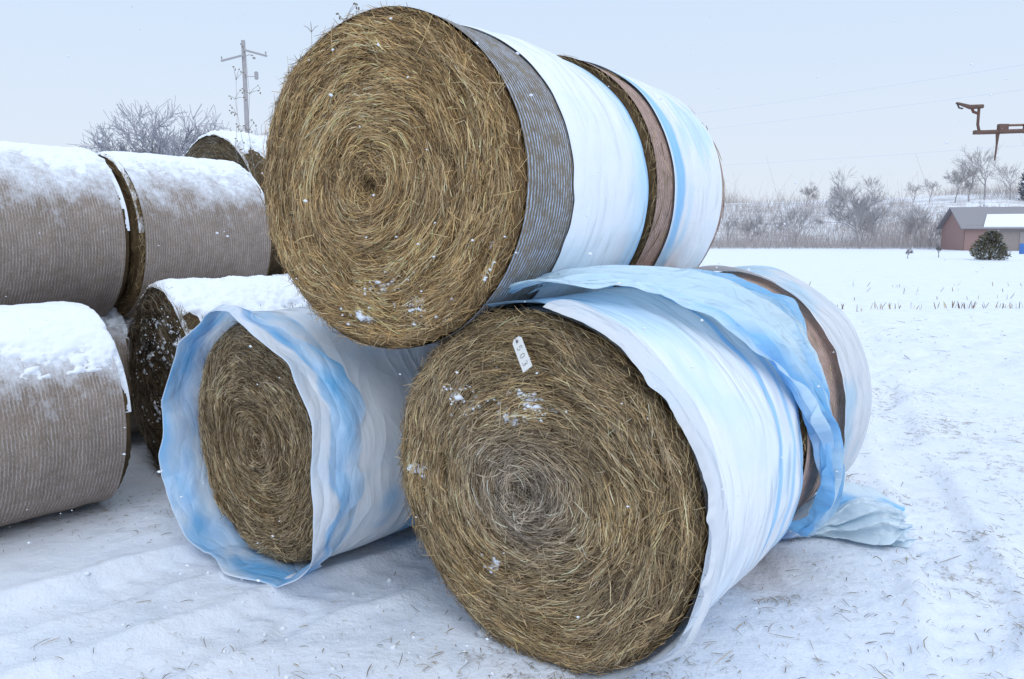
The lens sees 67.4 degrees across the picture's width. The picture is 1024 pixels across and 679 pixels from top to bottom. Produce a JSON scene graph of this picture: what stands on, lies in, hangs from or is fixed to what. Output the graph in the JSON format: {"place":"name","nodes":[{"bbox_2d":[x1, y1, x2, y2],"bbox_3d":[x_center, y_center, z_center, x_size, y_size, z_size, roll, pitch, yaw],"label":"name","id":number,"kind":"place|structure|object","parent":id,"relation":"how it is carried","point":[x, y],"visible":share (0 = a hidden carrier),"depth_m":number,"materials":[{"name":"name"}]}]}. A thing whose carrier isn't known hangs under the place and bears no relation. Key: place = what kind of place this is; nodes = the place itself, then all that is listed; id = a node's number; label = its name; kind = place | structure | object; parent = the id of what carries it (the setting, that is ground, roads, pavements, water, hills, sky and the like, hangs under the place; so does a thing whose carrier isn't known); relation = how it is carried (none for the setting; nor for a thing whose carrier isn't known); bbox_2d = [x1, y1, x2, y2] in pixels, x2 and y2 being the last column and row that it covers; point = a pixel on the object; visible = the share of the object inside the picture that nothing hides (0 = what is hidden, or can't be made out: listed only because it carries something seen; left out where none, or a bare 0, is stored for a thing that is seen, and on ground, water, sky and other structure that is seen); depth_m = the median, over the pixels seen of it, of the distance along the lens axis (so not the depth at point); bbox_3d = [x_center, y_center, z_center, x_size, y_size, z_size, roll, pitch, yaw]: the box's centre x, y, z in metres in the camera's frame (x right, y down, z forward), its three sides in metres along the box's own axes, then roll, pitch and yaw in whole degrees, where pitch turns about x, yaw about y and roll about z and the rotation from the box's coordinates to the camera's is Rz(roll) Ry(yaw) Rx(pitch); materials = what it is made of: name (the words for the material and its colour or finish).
{"place":"outdoors","nodes":[
{"label":"outdoors","id":0,"kind":"place"},
{"bbox_2d":[0,246,1023,678],"bbox_3d":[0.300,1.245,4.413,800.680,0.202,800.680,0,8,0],"label":"ground","id":1,"kind":"structure","parent":0,"point":[126,566],"depth_m":4.08,"materials":[{"name":"white snow"}]},
{"bbox_2d":[0,301,131,526],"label":"hay bale","id":2,"kind":"object","parent":1,"relation":"on","point":[65,435],"visible":1,"depth_m":4.57,"materials":[{"name":"plant"}]},
{"bbox_2d":[100,307,133,413],"bbox_3d":[-4.004,0.253,6.269,1.366,1.405,1.379,7,10,40],"label":"hay bale","id":3,"kind":"object","parent":1,"relation":"on","point":[113,321],"visible":0.05,"depth_m":6.27},
{"bbox_2d":[0,141,129,316],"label":"hay bale","id":4,"kind":"object","parent":3,"relation":"on","point":[64,229],"visible":0.84,"depth_m":5.62,"materials":[{"name":"plant"}]},
{"bbox_2d":[70,122,168,154],"bbox_3d":[-29.551,-11.499,59.956,12.204,10.547,12.659,7,10,40],"label":"bare tree","id":5,"kind":"object","parent":1,"relation":"on","point":[102,147],"visible":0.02,"depth_m":57.31,"materials":[{"name":"grey plant"}]},
{"bbox_2d":[123,315,141,433],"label":"hay bale","id":6,"kind":"object","parent":1,"relation":"on","point":[134,427],"visible":0.02,"depth_m":6.65},
{"bbox_2d":[96,151,272,317],"bbox_3d":[-3.051,-0.932,6.867,1.396,1.402,1.373,6,10,38],"label":"hay bale","id":7,"kind":"object","parent":6,"relation":"on","point":[184,212],"visible":0.63,"depth_m":6.37,"materials":[{"name":"plant"}]},
{"bbox_2d":[80,95,228,155],"bbox_3d":[-26.671,-12.644,60.423,12.719,12.080,14.665,-2,8,-17],"label":"bare tree","id":8,"kind":"object","parent":1,"relation":"on","point":[161,142],"visible":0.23,"depth_m":58.06,"materials":[{"name":"grey plant"}]},
{"bbox_2d":[118,275,311,476],"bbox_3d":[-2.173,0.255,6.125,1.420,1.559,1.565,-8,11,-43],"label":"hay bale","id":9,"kind":"object","parent":1,"relation":"on","point":[169,314],"visible":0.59,"depth_m":5.72,"materials":[{"name":"plant"}]},
{"bbox_2d":[177,125,266,155],"bbox_3d":[-22.500,-11.844,61.226,12.591,10.882,13.061,2,8,15],"label":"bare tree","id":10,"kind":"object","parent":1,"relation":"on","point":[241,129],"depth_m":62.25,"materials":[{"name":"grey plant"}]},
{"bbox_2d":[229,66,253,177],"bbox_3d":[-2.638,-0.926,7.543,0.214,3.362,0.238,-6,10,-39],"label":"dry weed","id":11,"kind":"object","parent":1,"relation":"on","point":[235,112],"visible":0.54,"depth_m":7.38,"materials":[{"name":"brown plant"}]},
{"bbox_2d":[229,90,256,171],"bbox_3d":[-2.631,-0.865,7.780,0.191,3.176,0.269,6,10,36],"label":"dry weed","id":12,"kind":"object","parent":1,"relation":"on","point":[242,129],"visible":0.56,"depth_m":7.60,"materials":[{"name":"brown plant"}]},
{"bbox_2d":[221,40,266,132],"bbox_3d":[-13.697,-9.463,40.003,2.283,11.750,0.444,-1,8,-8],"label":"utility pole","id":13,"kind":"object","parent":1,"relation":"on","point":[245,94],"visible":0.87,"depth_m":39.40,"materials":[{"name":"grey wood"}]},
{"bbox_2d":[236,43,263,179],"bbox_3d":[-2.473,-1.020,7.511,0.240,3.558,0.275,7,11,42],"label":"dry weed","id":14,"kind":"object","parent":1,"relation":"on","point":[248,120],"visible":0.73,"depth_m":7.32,"materials":[{"name":"brown plant"}]},
{"bbox_2d":[158,304,442,587],"bbox_3d":[-1.038,0.482,4.556,1.481,1.469,1.514,6,10,39],"label":"hay bale","id":15,"kind":"object","parent":1,"relation":"on","point":[303,448],"visible":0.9,"depth_m":4.06,"materials":[{"name":"plastic"}]},
{"bbox_2d":[336,2,359,19],"bbox_3d":[-1.098,-0.528,5.112,0.191,3.242,0.252,-4,9,-29],"label":"dry weed","id":16,"kind":"object","parent":1,"relation":"on","point":[354,3],"visible":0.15,"depth_m":4.86,"materials":[{"name":"brown plant"}]},
{"bbox_2d":[12,473,1000,678],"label":"snow crumbs","id":17,"kind":"object","parent":1,"relation":"on","point":[282,628],"visible":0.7,"depth_m":3.54,"materials":[{"name":"white snow"}]},
{"bbox_2d":[0,306,1023,678],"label":"straw litter","id":18,"kind":"object","parent":1,"relation":"on","point":[686,632],"visible":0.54,"depth_m":3.69,"materials":[{"name":"brown plant"}]},
{"bbox_2d":[395,265,844,678],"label":"hay bale","id":19,"kind":"object","parent":1,"relation":"on","point":[558,473],"visible":0.98,"depth_m":3.16,"materials":[{"name":"plant"}]},
{"bbox_2d":[257,2,648,349],"bbox_3d":[-0.294,-0.764,3.904,1.623,1.567,1.320,5,9,33],"label":"hay bale","id":20,"kind":"object","parent":19,"relation":"on","point":[530,183],"visible":0.89,"depth_m":3.35,"materials":[{"name":"plant"}]},
{"bbox_2d":[721,215,739,246],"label":"bare tree","id":21,"kind":"object","parent":1,"relation":"on","point":[732,225],"visible":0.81,"depth_m":95.88,"materials":[{"name":"grey plant"}]},
{"bbox_2d":[616,265,919,546],"bbox_3d":[1.375,0.390,4.685,2.014,1.678,1.686,6,10,36],"label":"hay bale","id":22,"kind":"object","parent":1,"relation":"on","point":[867,514],"visible":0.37,"depth_m":4.48,"materials":[{"name":"plastic"}]},
{"bbox_2d":[557,54,724,286],"bbox_3d":[0.435,-0.929,4.936,1.566,1.548,1.329,5,9,33],"label":"hay bale","id":23,"kind":"object","parent":22,"relation":"on","point":[686,198],"visible":0.29,"depth_m":4.37,"materials":[{"name":"plastic"}]},
{"bbox_2d":[768,214,794,247],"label":"bare tree","id":24,"kind":"object","parent":1,"relation":"on","point":[772,221],"visible":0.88,"depth_m":95.00,"materials":[{"name":"grey plant"}]},
{"bbox_2d":[769,202,811,244],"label":"bare tree","id":25,"kind":"object","parent":1,"relation":"on","point":[789,216],"visible":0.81,"depth_m":96.33,"materials":[{"name":"grey plant"}]},
{"bbox_2d":[809,166,890,248],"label":"bare tree","id":26,"kind":"object","parent":1,"relation":"on","point":[862,204],"visible":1,"depth_m":89.33,"materials":[{"name":"grey plant"}]},
{"bbox_2d":[856,200,889,246],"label":"bare tree","id":27,"kind":"object","parent":1,"relation":"on","point":[873,219],"visible":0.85,"depth_m":90.65,"materials":[{"name":"grey plant"}]},
{"bbox_2d":[858,199,899,244],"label":"bare tree","id":28,"kind":"object","parent":1,"relation":"on","point":[874,209],"visible":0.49,"depth_m":94.65,"materials":[{"name":"grey plant"}]},
{"bbox_2d":[905,247,913,257],"bbox_3d":[28.283,-6.167,54.646,0.570,0.803,0.401,7,11,42],"label":"bare shrub","id":29,"kind":"object","parent":1,"relation":"on","point":[908,251],"visible":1,"depth_m":54.63,"materials":[{"name":"grey plant"}]},
{"bbox_2d":[900,205,931,239],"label":"bare tree","id":30,"kind":"object","parent":1,"relation":"on","point":[925,219],"visible":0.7,"depth_m":91.86,"materials":[{"name":"grey plant"}]},
{"bbox_2d":[809,281,1022,311],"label":"corn stubble","id":31,"kind":"object","parent":1,"relation":"on","point":[889,305],"visible":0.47,"depth_m":18.61,"materials":[{"name":"brown plant"}]},
{"bbox_2d":[930,209,944,236],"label":"bare tree","id":32,"kind":"object","parent":1,"relation":"on","point":[939,220],"visible":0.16,"depth_m":92.74,"materials":[{"name":"grey plant"}]},
{"bbox_2d":[935,242,942,256],"bbox_3d":[31.486,-6.656,56.727,0.482,1.204,0.684,3,8,18],"label":"bare shrub","id":33,"kind":"object","parent":1,"relation":"on","point":[938,248],"visible":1,"depth_m":56.65,"materials":[{"name":"grey plant"}]},
{"bbox_2d":[936,207,1023,250],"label":"house","id":34,"kind":"structure","parent":1,"relation":"on","point":[962,228],"depth_m":80.26,"materials":[{"name":"paint"}]},
{"bbox_2d":[1019,232,1023,244],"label":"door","id":35,"kind":"structure","parent":34,"relation":"in","point":[1021,240],"depth_m":78.47,"materials":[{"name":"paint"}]},
{"bbox_2d":[968,230,1011,259],"bbox_3d":[32.234,-6.294,51.773,2.543,2.136,2.689,5,9,32],"label":"evergreen shrub","id":36,"kind":"object","parent":1,"relation":"on","point":[990,239],"visible":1,"depth_m":51.42,"materials":[{"name":"green plant"}]},
{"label":"hay bale","id":37,"kind":"object","parent":1,"relation":"on","visible":0},
{"bbox_2d":[185,130,287,275],"bbox_3d":[-2.779,-1.442,8.578,1.636,1.654,1.377,6,10,36],"label":"hay bale","id":38,"kind":"object","parent":37,"relation":"on","point":[215,145],"visible":0.17,"depth_m":7.92,"materials":[{"name":"plant"}]},
{"bbox_2d":[0,0,1023,202],"label":"sky","id":39,"kind":"structure","parent":0,"point":[49,97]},
{"bbox_2d":[5,0,1023,652],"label":"snowflakes","id":40,"kind":"object","parent":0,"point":[515,252],"visible":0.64,"depth_m":2.40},
{"bbox_2d":[696,65,1019,113],"bbox_3d":[18.999,-15.098,45.153,0.014,1.317,85.587,-6,10,-39],"label":"power line","id":41,"kind":"object","parent":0,"point":[864,89],"visible":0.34,"depth_m":43.81,"materials":[{"name":"metal"}]},
{"bbox_2d":[712,89,1023,128],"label":"power line","id":42,"kind":"object","parent":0,"point":[872,109],"visible":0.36,"depth_m":44.92,"materials":[{"name":"metal"}]},
{"bbox_2d":[715,193,1023,245],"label":"hill","id":43,"kind":"structure","parent":0,"point":[945,201],"depth_m":135.50,"materials":[{"name":"white snow"}]},
{"bbox_2d":[734,207,769,241],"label":"bare tree","id":44,"kind":"object","parent":43,"relation":"on","point":[753,225],"visible":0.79,"depth_m":98.78,"materials":[{"name":"grey plant"}]},
{"bbox_2d":[785,206,819,242],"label":"bare tree","id":45,"kind":"object","parent":43,"relation":"on","point":[804,217],"visible":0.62,"depth_m":102.21,"materials":[{"name":"grey plant"}]},
{"bbox_2d":[800,182,818,205],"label":"bare tree","id":46,"kind":"object","parent":43,"relation":"on","point":[808,192],"visible":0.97,"depth_m":140.82,"materials":[{"name":"grey plant"}]},
{"bbox_2d":[838,196,876,243],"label":"bare tree","id":47,"kind":"object","parent":43,"relation":"on","point":[855,213],"visible":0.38,"depth_m":103.63,"materials":[{"name":"grey plant"}]},
{"bbox_2d":[710,136,1023,248],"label":"brush","id":48,"kind":"object","parent":43,"relation":"on","point":[890,241],"visible":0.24,"depth_m":97.75,"materials":[{"name":"grey plant"}]},
{"bbox_2d":[858,176,882,205],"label":"bare tree","id":49,"kind":"object","parent":43,"relation":"on","point":[868,185],"visible":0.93,"depth_m":139.97,"materials":[{"name":"grey plant"}]},
{"bbox_2d":[890,210,914,235],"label":"bare tree","id":50,"kind":"object","parent":43,"relation":"on","point":[902,222],"visible":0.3,"depth_m":98.97,"materials":[{"name":"grey plant"}]},
{"bbox_2d":[903,181,923,205],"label":"bare tree","id":51,"kind":"object","parent":43,"relation":"on","point":[916,188],"visible":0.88,"depth_m":135.79,"materials":[{"name":"grey plant"}]},
{"bbox_2d":[893,203,934,240],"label":"bare tree","id":52,"kind":"object","parent":43,"relation":"on","point":[912,213],"visible":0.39,"depth_m":105.28,"materials":[{"name":"grey plant"}]},
{"bbox_2d":[922,178,940,202],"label":"bare tree","id":53,"kind":"object","parent":43,"relation":"on","point":[933,185],"visible":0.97,"depth_m":137.72,"materials":[{"name":"grey plant"}]},
{"bbox_2d":[944,158,978,202],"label":"bare tree","id":54,"kind":"object","parent":43,"relation":"on","point":[956,178],"visible":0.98,"depth_m":136.72,"materials":[{"name":"grey plant"}]},
{"bbox_2d":[956,157,988,201],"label":"bare tree","id":55,"kind":"object","parent":43,"relation":"on","point":[975,170],"visible":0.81,"depth_m":137.43,"materials":[{"name":"grey plant"}]},
{"bbox_2d":[951,144,1000,198],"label":"bare tree","id":56,"kind":"object","parent":43,"relation":"on","point":[977,159],"visible":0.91,"depth_m":139.66,"materials":[{"name":"grey plant"}]},
{"bbox_2d":[987,162,1022,199],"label":"bare tree","id":57,"kind":"object","parent":43,"relation":"on","point":[1006,172],"visible":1,"depth_m":139.03,"materials":[{"name":"grey plant"}]},
{"bbox_2d":[1017,169,1023,199],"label":"evergreen tree","id":58,"kind":"object","parent":43,"relation":"on","point":[1021,189],"visible":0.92,"depth_m":138.02,"materials":[{"name":"green plant"}]},
{"bbox_2d":[732,145,1023,164],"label":"power line","id":59,"kind":"object","parent":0,"point":[883,155],"visible":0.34,"depth_m":46.78,"materials":[{"name":"metal"}]},
{"bbox_2d":[956,102,1023,160],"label":"farm machine","id":60,"kind":"object","parent":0,"point":[1003,129],"visible":1,"depth_m":9.99,"materials":[{"name":"metal"}]},
{"bbox_2d":[1019,243,1023,253],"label":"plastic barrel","id":61,"kind":"object","parent":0,"point":[1021,248],"visible":1,"depth_m":66.39,"materials":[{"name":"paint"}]}
]}

